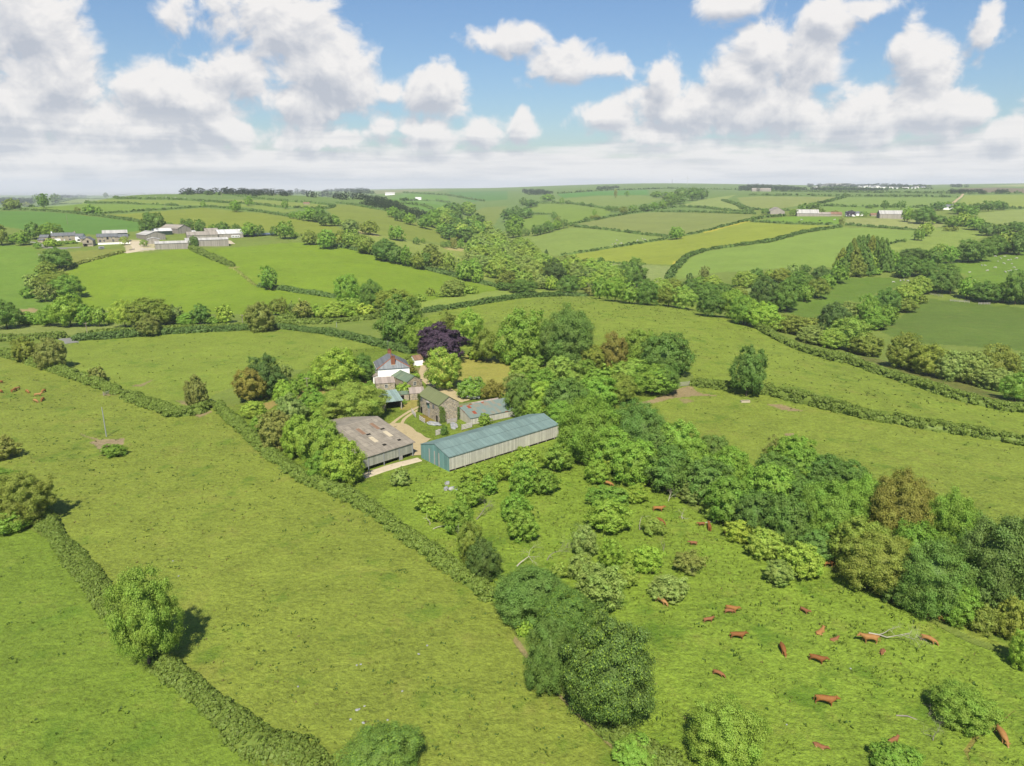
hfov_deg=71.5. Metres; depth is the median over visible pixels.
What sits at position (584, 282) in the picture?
oak tree
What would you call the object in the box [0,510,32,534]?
bush
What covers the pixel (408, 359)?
bush
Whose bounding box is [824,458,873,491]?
oak tree
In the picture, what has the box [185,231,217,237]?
cattle shed
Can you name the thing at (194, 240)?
oak tree
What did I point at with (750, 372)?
oak tree
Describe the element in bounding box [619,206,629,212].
oak tree
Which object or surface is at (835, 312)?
oak tree
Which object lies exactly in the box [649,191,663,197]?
oak tree
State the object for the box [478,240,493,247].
feathery tree
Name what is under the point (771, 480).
broadleaf tree
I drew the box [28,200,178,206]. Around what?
hedge
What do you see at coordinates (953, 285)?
oak tree
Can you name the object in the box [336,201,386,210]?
hedge
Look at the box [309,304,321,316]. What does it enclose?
bush
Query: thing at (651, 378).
oak tree
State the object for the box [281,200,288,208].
oak tree
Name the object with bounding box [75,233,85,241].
white cottage
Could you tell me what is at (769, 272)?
oak tree
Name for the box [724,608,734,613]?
calf
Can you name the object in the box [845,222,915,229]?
hedge
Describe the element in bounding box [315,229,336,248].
oak tree
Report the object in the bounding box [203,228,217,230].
cattle shed
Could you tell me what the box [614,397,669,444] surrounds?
broadleaf tree
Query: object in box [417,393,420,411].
ivy
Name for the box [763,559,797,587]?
feathery tree
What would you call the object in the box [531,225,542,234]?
oak tree
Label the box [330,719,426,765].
oak tree
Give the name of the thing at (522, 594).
broadleaf tree
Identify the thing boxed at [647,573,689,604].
apple tree
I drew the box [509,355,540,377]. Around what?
apple tree
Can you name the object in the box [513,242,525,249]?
feathery tree
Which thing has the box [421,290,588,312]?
hedge
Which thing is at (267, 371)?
broadleaf tree
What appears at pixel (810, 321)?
bush
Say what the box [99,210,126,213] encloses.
hedge
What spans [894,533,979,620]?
broadleaf tree
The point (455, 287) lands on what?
feathery tree
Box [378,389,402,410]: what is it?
open shed
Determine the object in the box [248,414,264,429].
bush
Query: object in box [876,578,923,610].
broadleaf tree
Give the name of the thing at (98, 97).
sky
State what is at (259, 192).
ridge woodland
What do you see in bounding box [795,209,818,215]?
farm building
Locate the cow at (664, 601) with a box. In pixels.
[655,596,667,606]
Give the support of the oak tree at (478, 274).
on the terrain at (40, 667)
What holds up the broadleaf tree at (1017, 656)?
on the terrain at (40, 667)
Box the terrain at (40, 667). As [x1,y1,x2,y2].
[0,183,1023,765]
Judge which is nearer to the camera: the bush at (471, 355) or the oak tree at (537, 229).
the bush at (471, 355)
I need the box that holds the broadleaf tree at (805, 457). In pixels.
[782,446,822,481]
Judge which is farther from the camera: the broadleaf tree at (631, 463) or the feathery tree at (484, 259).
the feathery tree at (484, 259)
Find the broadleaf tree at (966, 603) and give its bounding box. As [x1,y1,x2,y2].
[930,581,984,629]
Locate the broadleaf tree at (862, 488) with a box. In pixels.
[836,470,887,521]
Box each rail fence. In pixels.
[447,417,456,422]
[461,422,471,429]
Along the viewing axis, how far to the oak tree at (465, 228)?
881.76 m
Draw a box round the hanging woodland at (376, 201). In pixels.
[359,194,426,218]
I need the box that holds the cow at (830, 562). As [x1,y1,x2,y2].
[825,560,834,565]
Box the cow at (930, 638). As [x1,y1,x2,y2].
[920,634,938,645]
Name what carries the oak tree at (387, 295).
on the terrain at (40, 667)
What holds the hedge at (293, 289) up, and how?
on the terrain at (40, 667)
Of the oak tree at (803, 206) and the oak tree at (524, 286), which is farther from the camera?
the oak tree at (803, 206)
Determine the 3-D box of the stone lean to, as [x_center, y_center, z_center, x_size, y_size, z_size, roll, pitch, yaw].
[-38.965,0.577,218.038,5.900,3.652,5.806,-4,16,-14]
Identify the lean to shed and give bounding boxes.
[471,398,497,403]
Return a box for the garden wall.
[98,242,129,244]
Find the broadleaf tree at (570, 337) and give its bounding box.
[538,301,596,363]
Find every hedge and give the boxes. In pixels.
[0,207,142,221]
[0,331,69,341]
[0,347,122,394]
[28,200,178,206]
[30,508,124,630]
[51,195,244,203]
[57,250,125,271]
[61,190,257,199]
[70,323,413,353]
[85,322,245,332]
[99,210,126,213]
[118,389,214,416]
[129,205,200,211]
[148,651,336,765]
[188,245,235,266]
[201,205,290,216]
[212,399,495,602]
[233,268,256,285]
[237,195,264,198]
[249,202,335,208]
[256,283,335,297]
[266,198,333,204]
[275,309,379,318]
[275,312,381,324]
[315,242,498,287]
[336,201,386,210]
[398,201,436,209]
[399,197,450,202]
[403,191,484,200]
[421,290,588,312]
[537,201,607,208]
[557,187,750,193]
[559,219,743,255]
[573,206,676,223]
[573,224,668,236]
[581,259,645,264]
[594,720,693,765]
[651,210,755,213]
[664,224,842,278]
[677,205,755,212]
[690,378,1023,445]
[721,199,753,210]
[735,203,789,210]
[739,213,786,221]
[749,193,856,196]
[752,220,836,224]
[754,324,1023,412]
[771,189,1023,193]
[816,196,846,203]
[821,186,933,189]
[822,203,929,207]
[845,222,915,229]
[856,194,957,196]
[1008,205,1023,208]
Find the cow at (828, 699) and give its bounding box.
[814,694,840,706]
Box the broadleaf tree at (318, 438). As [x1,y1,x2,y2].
[296,417,343,461]
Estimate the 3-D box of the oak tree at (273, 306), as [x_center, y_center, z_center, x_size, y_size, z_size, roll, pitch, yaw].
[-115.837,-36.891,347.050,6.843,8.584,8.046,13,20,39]
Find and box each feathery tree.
[1,198,21,208]
[9,336,35,362]
[31,337,66,369]
[132,313,163,336]
[161,304,184,323]
[182,373,208,405]
[244,301,275,332]
[254,409,289,451]
[275,392,309,424]
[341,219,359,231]
[440,278,465,296]
[467,255,492,271]
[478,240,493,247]
[483,256,512,277]
[485,247,501,259]
[486,227,503,234]
[492,237,508,246]
[493,240,514,250]
[497,262,520,277]
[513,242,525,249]
[513,254,536,270]
[519,242,541,254]
[533,253,552,263]
[533,273,547,288]
[564,253,582,264]
[578,257,603,269]
[589,269,605,285]
[596,261,617,273]
[602,267,627,285]
[680,481,707,505]
[744,526,788,560]
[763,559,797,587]
[775,314,809,333]
[786,263,801,273]
[796,324,825,343]
[817,327,844,348]
[841,301,861,319]
[846,332,884,356]
[885,331,923,369]
[895,283,923,303]
[906,275,934,292]
[933,350,971,380]
[953,350,994,384]
[955,212,974,225]
[972,367,1018,391]
[999,230,1016,253]
[1014,351,1023,376]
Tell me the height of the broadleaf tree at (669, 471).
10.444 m
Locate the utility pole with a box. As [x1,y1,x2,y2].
[101,407,106,436]
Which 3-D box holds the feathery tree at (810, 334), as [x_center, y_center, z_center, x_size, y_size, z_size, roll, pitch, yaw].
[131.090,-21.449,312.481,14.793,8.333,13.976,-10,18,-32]
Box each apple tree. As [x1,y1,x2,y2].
[0,433,22,459]
[412,490,435,512]
[426,503,443,520]
[439,498,474,534]
[449,478,486,507]
[459,464,497,487]
[480,472,498,494]
[492,455,516,480]
[499,492,533,519]
[502,373,527,389]
[505,508,541,542]
[508,461,537,494]
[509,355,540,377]
[509,446,547,469]
[520,367,559,386]
[529,348,548,365]
[529,348,550,365]
[533,468,561,493]
[543,442,574,470]
[544,355,581,378]
[551,561,567,577]
[559,371,586,384]
[566,550,594,577]
[571,522,598,554]
[573,358,596,374]
[574,561,627,610]
[581,497,635,533]
[583,456,610,483]
[584,368,611,381]
[584,484,629,511]
[598,536,626,565]
[600,455,613,464]
[617,560,639,587]
[624,483,649,503]
[627,544,666,574]
[640,516,666,535]
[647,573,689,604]
[698,499,719,517]
[721,519,755,543]
[777,540,825,578]
[923,677,1009,737]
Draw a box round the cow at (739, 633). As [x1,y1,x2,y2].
[729,630,748,639]
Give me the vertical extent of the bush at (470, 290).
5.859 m
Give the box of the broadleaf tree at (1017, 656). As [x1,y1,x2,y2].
[1007,628,1023,670]
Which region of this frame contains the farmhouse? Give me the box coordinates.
[372,348,409,383]
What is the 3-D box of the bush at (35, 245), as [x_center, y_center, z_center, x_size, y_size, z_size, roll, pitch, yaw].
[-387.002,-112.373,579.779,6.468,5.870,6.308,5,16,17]
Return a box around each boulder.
[427,421,440,425]
[450,422,457,428]
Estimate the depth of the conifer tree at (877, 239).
576.33 m
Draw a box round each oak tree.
[0,224,8,245]
[0,298,23,328]
[12,230,30,244]
[24,221,40,238]
[33,271,68,285]
[34,260,57,274]
[35,193,50,206]
[35,222,64,235]
[36,304,57,325]
[37,246,73,268]
[46,274,86,296]
[47,292,88,325]
[49,193,61,202]
[74,304,92,326]
[87,305,107,326]
[101,563,186,663]
[107,299,133,326]
[118,237,128,244]
[122,295,173,325]
[138,217,155,231]
[139,239,147,245]
[142,211,153,218]
[148,212,166,227]
[178,218,195,228]
[188,235,198,245]
[189,303,211,323]
[193,219,205,230]
[208,224,218,227]
[216,221,228,229]
[228,199,240,211]
[229,223,241,229]
[230,366,266,400]
[240,222,257,236]
[244,196,253,204]
[255,225,264,235]
[257,265,277,289]
[267,298,281,314]
[269,226,277,235]
[274,220,294,238]
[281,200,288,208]
[287,212,295,218]
[295,211,302,219]
[299,206,316,220]
[300,229,317,244]
[307,346,365,388]
[309,213,320,221]
[314,205,324,213]
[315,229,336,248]
[317,211,333,225]
[317,380,393,419]
[329,214,340,224]
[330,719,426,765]
[334,230,343,244]
[338,229,360,246]
[354,235,374,253]
[359,278,383,307]
[360,220,380,234]
[372,238,397,260]
[372,288,421,312]
[386,206,398,217]
[387,225,405,240]
[387,245,403,263]
[393,209,406,221]
[402,212,416,223]
[402,315,432,348]
[412,237,420,243]
[416,214,431,228]
[423,243,438,254]
[425,249,445,267]
[426,210,440,217]
[427,214,441,226]
[435,222,454,232]
[437,206,448,212]
[439,213,453,224]
[439,224,460,238]
[446,213,458,219]
[446,217,459,224]
[448,202,462,212]
[450,209,463,219]
[452,307,483,344]
[455,223,467,229]
[455,227,468,241]
[455,259,473,280]
[456,227,478,241]
[456,517,482,563]
[457,239,464,247]
[458,219,474,227]
[462,249,480,264]
[463,202,475,215]
[463,238,482,251]
[464,215,476,224]
[467,258,481,272]
[468,225,481,240]
[469,244,489,255]
[471,213,485,221]
[472,221,485,231]
[472,235,486,242]
[472,269,483,281]
[472,328,502,361]
[475,231,490,238]
[481,221,493,233]
[485,235,502,243]
[492,250,507,257]
[494,232,510,240]
[496,281,509,289]
[497,254,515,261]
[498,241,515,253]
[500,208,515,219]
[501,248,520,262]
[504,214,524,228]
[504,224,521,236]
[507,279,537,292]
[510,205,521,211]
[510,245,522,254]
[511,236,532,244]
[512,211,522,217]
[515,270,534,282]
[518,207,533,217]
[519,197,526,204]
[519,248,536,257]
[520,396,544,414]
[521,228,529,234]
[521,260,545,280]
[523,199,537,206]
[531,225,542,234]
[531,380,553,399]
[533,258,551,275]
[540,194,555,200]
[540,223,549,233]
[542,257,566,279]
[543,399,578,424]
[545,222,554,232]
[545,275,558,289]
[551,212,557,218]
[551,257,570,272]
[552,219,560,229]
[555,254,571,268]
[555,274,579,292]
[559,219,568,228]
[567,261,581,277]
[572,266,594,283]
[574,344,606,367]
[577,268,598,278]
[577,375,618,404]
[578,276,590,287]
[591,276,608,298]
[600,330,629,367]
[601,372,642,402]
[602,276,624,301]
[610,206,618,210]
[611,357,648,386]
[618,280,638,303]
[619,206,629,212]
[628,204,638,210]
[629,363,680,393]
[638,204,649,210]
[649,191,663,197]
[649,202,659,208]
[651,277,672,292]
[655,365,680,394]
[656,287,678,306]
[657,419,705,453]
[658,200,668,207]
[661,192,676,199]
[665,197,676,204]
[667,278,682,290]
[668,226,684,237]
[671,285,698,308]
[673,193,687,202]
[674,187,686,195]
[681,278,697,290]
[683,690,775,765]
[685,188,700,199]
[692,275,704,286]
[693,282,720,298]
[696,289,727,316]
[698,188,708,198]
[703,274,722,286]
[710,476,743,500]
[712,282,732,294]
[717,288,743,317]
[727,344,767,395]
[729,295,755,324]
[733,285,747,295]
[733,295,760,324]
[742,300,786,324]
[750,267,763,278]
[761,208,769,214]
[764,269,774,277]
[766,434,817,459]
[769,267,790,280]
[772,278,802,311]
[785,270,816,288]
[789,209,797,214]
[797,203,812,208]
[798,283,815,301]
[799,264,811,272]
[807,277,831,298]
[809,202,821,207]
[809,265,833,279]
[816,300,852,328]
[821,273,835,287]
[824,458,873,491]
[826,514,888,562]
[827,315,873,349]
[830,265,849,282]
[835,529,921,594]
[854,293,881,319]
[859,211,868,215]
[860,311,891,329]
[867,256,878,265]
[872,287,901,309]
[880,304,899,323]
[881,200,889,208]
[881,250,901,267]
[894,260,914,276]
[896,200,906,208]
[897,255,923,273]
[897,297,919,311]
[899,248,928,261]
[901,207,912,220]
[908,342,949,375]
[911,206,938,223]
[911,228,925,239]
[911,258,938,274]
[923,267,956,291]
[925,246,944,264]
[930,201,946,209]
[934,215,947,222]
[934,243,948,253]
[937,263,961,271]
[939,269,963,293]
[943,245,960,262]
[945,215,962,226]
[948,202,967,213]
[955,238,987,261]
[958,276,978,298]
[961,205,979,214]
[964,217,985,229]
[966,280,1001,301]
[969,203,981,208]
[975,222,997,235]
[976,239,999,260]
[981,200,996,210]
[981,234,1010,252]
[981,341,1023,373]
[991,224,1009,234]
[993,200,1004,209]
[995,282,1010,302]
[996,371,1023,400]
[1000,268,1023,303]
[1002,202,1008,209]
[1003,221,1023,231]
[1007,229,1023,254]
[1015,222,1023,233]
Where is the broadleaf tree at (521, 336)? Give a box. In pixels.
[492,307,545,364]
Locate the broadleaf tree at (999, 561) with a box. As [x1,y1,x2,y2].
[952,512,1023,610]
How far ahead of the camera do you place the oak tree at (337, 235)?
644.01 m
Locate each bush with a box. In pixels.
[0,467,25,475]
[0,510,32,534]
[6,234,14,242]
[17,311,36,324]
[19,286,34,298]
[21,273,42,288]
[31,313,49,324]
[33,242,41,248]
[41,238,59,246]
[81,204,102,213]
[85,366,107,379]
[104,312,113,323]
[175,312,201,324]
[205,316,220,323]
[240,400,267,417]
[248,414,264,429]
[271,379,297,401]
[290,378,303,395]
[293,371,326,389]
[298,388,325,408]
[305,402,340,420]
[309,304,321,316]
[318,301,344,317]
[336,297,362,306]
[338,300,358,316]
[355,303,374,314]
[362,380,376,393]
[389,466,410,485]
[395,382,410,391]
[404,355,414,364]
[409,364,416,372]
[413,293,425,301]
[425,287,434,295]
[435,291,444,296]
[439,424,448,434]
[441,381,453,388]
[456,375,485,397]
[464,285,479,293]
[466,348,484,359]
[478,413,492,425]
[480,379,503,398]
[496,346,517,362]
[515,619,533,637]
[600,361,615,374]
[610,730,656,765]
[634,479,648,486]
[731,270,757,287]
[766,318,782,331]
[804,317,818,326]
[830,258,842,269]
[839,217,844,224]
[867,737,925,765]
[870,268,882,274]
[917,294,929,302]
[966,602,1000,637]
[994,592,1023,639]
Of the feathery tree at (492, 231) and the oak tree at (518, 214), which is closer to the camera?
the feathery tree at (492, 231)
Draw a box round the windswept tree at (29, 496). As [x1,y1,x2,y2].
[0,470,58,527]
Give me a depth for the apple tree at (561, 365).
224.20 m
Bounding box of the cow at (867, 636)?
[857,632,880,643]
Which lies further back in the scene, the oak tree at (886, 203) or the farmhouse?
the oak tree at (886, 203)
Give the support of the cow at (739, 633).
on the terrain at (40, 667)
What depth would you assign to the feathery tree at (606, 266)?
548.46 m
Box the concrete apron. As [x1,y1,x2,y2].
[363,458,421,477]
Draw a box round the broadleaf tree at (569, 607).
[534,583,598,641]
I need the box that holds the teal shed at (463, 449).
[421,413,558,471]
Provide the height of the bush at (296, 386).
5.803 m
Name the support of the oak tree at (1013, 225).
on the terrain at (40, 667)
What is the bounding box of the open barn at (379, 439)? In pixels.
[321,416,414,474]
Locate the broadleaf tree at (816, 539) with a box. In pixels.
[794,528,837,561]
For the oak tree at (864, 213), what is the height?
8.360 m
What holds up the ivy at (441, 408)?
attached to the stone barn at (432, 400)
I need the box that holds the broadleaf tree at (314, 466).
[304,449,331,477]
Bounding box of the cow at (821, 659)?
[808,653,829,664]
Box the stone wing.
[391,370,421,386]
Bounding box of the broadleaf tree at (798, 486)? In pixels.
[776,478,823,506]
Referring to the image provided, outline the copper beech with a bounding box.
[416,321,470,358]
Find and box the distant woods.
[0,183,1008,204]
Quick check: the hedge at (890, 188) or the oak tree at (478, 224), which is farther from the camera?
the hedge at (890, 188)
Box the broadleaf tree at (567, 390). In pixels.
[542,376,592,414]
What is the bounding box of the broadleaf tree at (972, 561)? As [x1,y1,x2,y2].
[954,550,996,603]
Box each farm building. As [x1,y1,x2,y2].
[385,192,394,194]
[751,188,770,191]
[767,207,784,213]
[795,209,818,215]
[819,212,830,215]
[831,212,841,215]
[876,210,905,218]
[943,204,956,209]
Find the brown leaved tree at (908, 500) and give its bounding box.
[867,466,942,535]
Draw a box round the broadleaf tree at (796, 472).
[763,463,809,489]
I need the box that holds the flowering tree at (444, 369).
[422,346,462,388]
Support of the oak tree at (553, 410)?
on the terrain at (40, 667)
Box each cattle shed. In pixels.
[102,230,127,233]
[136,230,165,240]
[147,237,159,243]
[151,228,172,234]
[154,240,190,249]
[160,224,190,233]
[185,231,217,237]
[198,237,228,245]
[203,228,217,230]
[215,229,242,237]
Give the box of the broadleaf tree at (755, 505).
[730,486,779,534]
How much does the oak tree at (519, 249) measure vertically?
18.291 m
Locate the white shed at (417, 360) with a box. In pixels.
[411,354,422,365]
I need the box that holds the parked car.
[466,394,480,399]
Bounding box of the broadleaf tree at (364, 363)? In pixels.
[350,352,375,381]
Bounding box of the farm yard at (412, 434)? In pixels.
[391,423,430,442]
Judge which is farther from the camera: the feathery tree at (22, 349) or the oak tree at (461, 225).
the oak tree at (461, 225)
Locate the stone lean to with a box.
[374,376,394,389]
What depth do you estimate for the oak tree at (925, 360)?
256.09 m
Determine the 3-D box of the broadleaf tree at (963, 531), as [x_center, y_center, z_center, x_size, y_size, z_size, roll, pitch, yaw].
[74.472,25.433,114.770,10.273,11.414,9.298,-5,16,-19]
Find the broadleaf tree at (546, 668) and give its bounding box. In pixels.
[521,614,576,695]
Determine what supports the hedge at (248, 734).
on the terrain at (40, 667)
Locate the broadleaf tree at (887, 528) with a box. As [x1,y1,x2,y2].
[864,521,895,537]
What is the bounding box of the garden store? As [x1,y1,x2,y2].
[397,390,408,400]
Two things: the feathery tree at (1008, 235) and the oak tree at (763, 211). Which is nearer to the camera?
the feathery tree at (1008, 235)
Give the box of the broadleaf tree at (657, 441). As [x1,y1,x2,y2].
[641,425,674,456]
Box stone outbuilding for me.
[38,235,50,240]
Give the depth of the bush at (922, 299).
427.69 m
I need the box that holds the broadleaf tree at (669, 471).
[643,442,696,495]
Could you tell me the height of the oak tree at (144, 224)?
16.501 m
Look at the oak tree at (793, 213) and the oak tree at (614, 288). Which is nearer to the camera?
the oak tree at (614, 288)
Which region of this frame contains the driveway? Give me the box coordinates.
[419,360,471,401]
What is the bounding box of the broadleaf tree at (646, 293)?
[635,278,658,304]
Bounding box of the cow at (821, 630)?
[815,625,824,634]
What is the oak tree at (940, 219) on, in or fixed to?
on the terrain at (40, 667)
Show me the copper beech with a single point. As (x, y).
(442, 335)
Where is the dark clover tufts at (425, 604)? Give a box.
[1,374,1023,765]
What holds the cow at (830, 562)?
on the terrain at (40, 667)
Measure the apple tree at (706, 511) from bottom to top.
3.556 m
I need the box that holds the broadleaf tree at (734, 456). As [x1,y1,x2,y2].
[705,444,753,484]
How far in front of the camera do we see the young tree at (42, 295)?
412.79 m
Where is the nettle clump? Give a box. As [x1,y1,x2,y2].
[98,443,128,457]
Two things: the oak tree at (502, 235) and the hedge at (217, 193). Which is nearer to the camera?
the oak tree at (502, 235)
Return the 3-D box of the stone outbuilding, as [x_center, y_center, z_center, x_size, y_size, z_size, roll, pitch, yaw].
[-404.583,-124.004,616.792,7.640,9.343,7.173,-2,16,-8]
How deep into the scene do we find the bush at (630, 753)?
76.18 m
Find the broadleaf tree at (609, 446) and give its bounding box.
[588,424,638,470]
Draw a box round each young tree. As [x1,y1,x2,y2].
[29,281,56,301]
[214,304,234,322]
[240,308,246,321]
[276,297,287,313]
[278,360,293,381]
[286,300,296,313]
[292,298,313,317]
[398,245,411,265]
[409,251,423,268]
[420,251,433,265]
[437,251,459,271]
[438,309,456,329]
[450,237,456,248]
[494,267,518,287]
[583,285,594,295]
[671,549,708,576]
[698,265,709,279]
[761,434,779,459]
[918,220,935,235]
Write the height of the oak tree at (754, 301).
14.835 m
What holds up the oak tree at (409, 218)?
on the terrain at (40, 667)
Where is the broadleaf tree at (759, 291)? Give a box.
[747,275,779,308]
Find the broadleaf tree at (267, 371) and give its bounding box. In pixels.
[247,352,289,397]
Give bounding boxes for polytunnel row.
[243,233,274,236]
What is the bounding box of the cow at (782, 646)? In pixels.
[779,641,787,657]
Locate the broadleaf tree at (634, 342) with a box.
[624,328,653,362]
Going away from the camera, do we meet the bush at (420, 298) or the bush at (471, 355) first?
the bush at (471, 355)
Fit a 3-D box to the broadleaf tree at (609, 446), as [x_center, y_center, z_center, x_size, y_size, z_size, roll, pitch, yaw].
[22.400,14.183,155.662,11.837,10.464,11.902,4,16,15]
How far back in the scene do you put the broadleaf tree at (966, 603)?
99.44 m
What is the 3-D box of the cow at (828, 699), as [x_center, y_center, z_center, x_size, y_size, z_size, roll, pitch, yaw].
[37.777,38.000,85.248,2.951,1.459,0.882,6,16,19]
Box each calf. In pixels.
[703,616,714,621]
[713,669,725,677]
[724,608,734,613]
[800,606,810,614]
[812,742,829,749]
[830,635,839,641]
[879,648,885,654]
[888,734,899,742]
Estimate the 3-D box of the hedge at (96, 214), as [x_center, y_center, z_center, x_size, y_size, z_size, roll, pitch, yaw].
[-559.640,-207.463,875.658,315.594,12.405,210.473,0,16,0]
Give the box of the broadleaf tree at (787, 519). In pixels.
[757,492,814,546]
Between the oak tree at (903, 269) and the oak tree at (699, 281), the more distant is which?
the oak tree at (903, 269)
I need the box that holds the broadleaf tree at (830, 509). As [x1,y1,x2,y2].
[797,477,870,543]
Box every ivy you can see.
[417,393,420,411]
[439,406,446,422]
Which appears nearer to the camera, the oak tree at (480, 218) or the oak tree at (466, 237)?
the oak tree at (466, 237)
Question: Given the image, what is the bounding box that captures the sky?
[0,0,1023,195]
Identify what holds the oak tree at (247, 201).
on the terrain at (40, 667)
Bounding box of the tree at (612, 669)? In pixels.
[554,595,660,729]
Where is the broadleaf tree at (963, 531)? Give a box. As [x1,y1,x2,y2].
[948,509,996,557]
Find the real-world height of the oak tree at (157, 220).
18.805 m
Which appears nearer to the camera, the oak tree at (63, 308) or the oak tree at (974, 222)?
the oak tree at (63, 308)
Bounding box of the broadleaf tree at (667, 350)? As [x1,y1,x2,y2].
[638,331,698,375]
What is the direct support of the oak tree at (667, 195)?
on the terrain at (40, 667)
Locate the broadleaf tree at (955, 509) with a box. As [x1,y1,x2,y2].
[920,481,979,553]
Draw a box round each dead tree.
[476,491,496,519]
[517,538,539,565]
[547,539,570,559]
[869,621,934,651]
[896,699,932,719]
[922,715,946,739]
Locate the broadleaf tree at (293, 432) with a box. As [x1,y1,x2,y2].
[279,413,314,457]
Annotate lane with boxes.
[58,337,78,343]
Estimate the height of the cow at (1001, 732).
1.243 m
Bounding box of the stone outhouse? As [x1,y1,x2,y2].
[408,387,423,399]
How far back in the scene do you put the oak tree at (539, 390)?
202.83 m
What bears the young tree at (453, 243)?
on the terrain at (40, 667)
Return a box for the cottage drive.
[30,241,79,247]
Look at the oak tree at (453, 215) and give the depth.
1093.69 m
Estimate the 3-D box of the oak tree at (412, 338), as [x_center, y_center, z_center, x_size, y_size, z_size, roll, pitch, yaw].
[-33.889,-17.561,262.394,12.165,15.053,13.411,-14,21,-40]
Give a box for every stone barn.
[82,236,95,246]
[419,386,458,422]
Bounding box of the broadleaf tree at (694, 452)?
[673,437,711,479]
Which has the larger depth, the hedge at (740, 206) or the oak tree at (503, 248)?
the hedge at (740, 206)
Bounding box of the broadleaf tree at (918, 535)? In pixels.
[893,517,940,551]
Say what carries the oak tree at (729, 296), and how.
on the terrain at (40, 667)
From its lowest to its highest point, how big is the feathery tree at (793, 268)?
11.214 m
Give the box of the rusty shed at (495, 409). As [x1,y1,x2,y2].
[459,398,514,424]
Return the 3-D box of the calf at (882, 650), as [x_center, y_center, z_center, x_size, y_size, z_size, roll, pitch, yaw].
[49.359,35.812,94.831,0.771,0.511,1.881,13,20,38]
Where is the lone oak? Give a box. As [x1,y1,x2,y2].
[617,257,648,284]
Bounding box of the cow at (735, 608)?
[725,605,741,612]
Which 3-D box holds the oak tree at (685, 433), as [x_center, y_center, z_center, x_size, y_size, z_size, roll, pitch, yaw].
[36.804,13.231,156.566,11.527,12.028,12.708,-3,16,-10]
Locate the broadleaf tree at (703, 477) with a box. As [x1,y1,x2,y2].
[679,455,738,507]
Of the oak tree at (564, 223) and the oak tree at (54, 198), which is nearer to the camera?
the oak tree at (564, 223)
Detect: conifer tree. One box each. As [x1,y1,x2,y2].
[831,247,846,268]
[836,253,855,275]
[846,242,853,256]
[846,247,867,276]
[851,238,857,249]
[856,235,863,250]
[859,246,877,276]
[861,235,866,248]
[866,234,870,244]
[867,235,875,251]
[872,236,879,251]
[873,236,884,258]
[876,238,890,267]
[877,247,895,272]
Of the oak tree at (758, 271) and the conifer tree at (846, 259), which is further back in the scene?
the conifer tree at (846, 259)
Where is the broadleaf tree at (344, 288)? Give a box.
[333,274,359,300]
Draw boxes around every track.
[390,406,418,424]
[400,409,417,431]
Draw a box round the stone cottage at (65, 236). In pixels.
[50,231,75,240]
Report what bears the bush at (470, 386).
on the terrain at (40, 667)
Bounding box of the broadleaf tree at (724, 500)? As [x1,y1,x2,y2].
[703,474,754,524]
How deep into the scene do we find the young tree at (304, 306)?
334.18 m
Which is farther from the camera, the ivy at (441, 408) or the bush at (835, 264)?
the bush at (835, 264)
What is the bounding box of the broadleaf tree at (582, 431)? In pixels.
[554,390,622,464]
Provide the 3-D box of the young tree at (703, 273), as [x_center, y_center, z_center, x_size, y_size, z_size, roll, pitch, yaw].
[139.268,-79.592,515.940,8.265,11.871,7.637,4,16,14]
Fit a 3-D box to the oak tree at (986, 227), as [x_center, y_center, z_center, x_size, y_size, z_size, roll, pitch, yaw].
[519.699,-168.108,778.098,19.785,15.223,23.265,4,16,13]
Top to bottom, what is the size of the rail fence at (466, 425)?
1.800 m
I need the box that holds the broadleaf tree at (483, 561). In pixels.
[465,535,504,580]
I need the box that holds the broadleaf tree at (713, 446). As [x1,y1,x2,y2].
[702,434,729,455]
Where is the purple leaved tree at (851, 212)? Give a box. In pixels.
[845,210,855,215]
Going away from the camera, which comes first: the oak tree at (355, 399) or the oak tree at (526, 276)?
the oak tree at (355, 399)
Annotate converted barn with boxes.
[96,233,117,242]
[115,234,128,241]
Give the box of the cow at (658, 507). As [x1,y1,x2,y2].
[652,506,665,511]
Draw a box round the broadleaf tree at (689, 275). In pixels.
[686,273,693,279]
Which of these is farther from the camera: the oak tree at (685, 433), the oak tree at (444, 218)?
the oak tree at (444, 218)
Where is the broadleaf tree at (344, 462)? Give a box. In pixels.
[319,436,368,484]
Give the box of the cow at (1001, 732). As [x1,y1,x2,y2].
[994,724,1010,747]
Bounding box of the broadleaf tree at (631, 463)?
[610,436,658,484]
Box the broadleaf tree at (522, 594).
[490,562,567,629]
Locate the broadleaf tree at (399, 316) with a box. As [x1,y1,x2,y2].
[372,292,424,342]
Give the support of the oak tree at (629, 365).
on the terrain at (40, 667)
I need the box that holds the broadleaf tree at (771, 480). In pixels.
[742,461,796,497]
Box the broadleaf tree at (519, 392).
[502,376,535,416]
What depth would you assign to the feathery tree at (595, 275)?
513.17 m
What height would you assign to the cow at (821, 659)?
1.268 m
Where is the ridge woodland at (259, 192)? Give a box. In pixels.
[178,187,365,199]
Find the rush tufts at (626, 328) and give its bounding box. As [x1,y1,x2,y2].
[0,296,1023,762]
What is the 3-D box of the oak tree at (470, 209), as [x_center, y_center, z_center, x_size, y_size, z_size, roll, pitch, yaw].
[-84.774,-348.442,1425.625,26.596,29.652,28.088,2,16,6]
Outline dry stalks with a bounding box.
[0,373,1009,763]
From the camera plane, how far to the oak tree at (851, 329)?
306.03 m
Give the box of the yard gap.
[407,442,420,455]
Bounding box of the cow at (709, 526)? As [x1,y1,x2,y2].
[707,521,711,531]
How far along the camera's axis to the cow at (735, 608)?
103.58 m
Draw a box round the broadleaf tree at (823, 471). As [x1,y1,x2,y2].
[800,453,853,491]
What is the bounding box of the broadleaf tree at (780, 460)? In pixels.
[750,449,798,479]

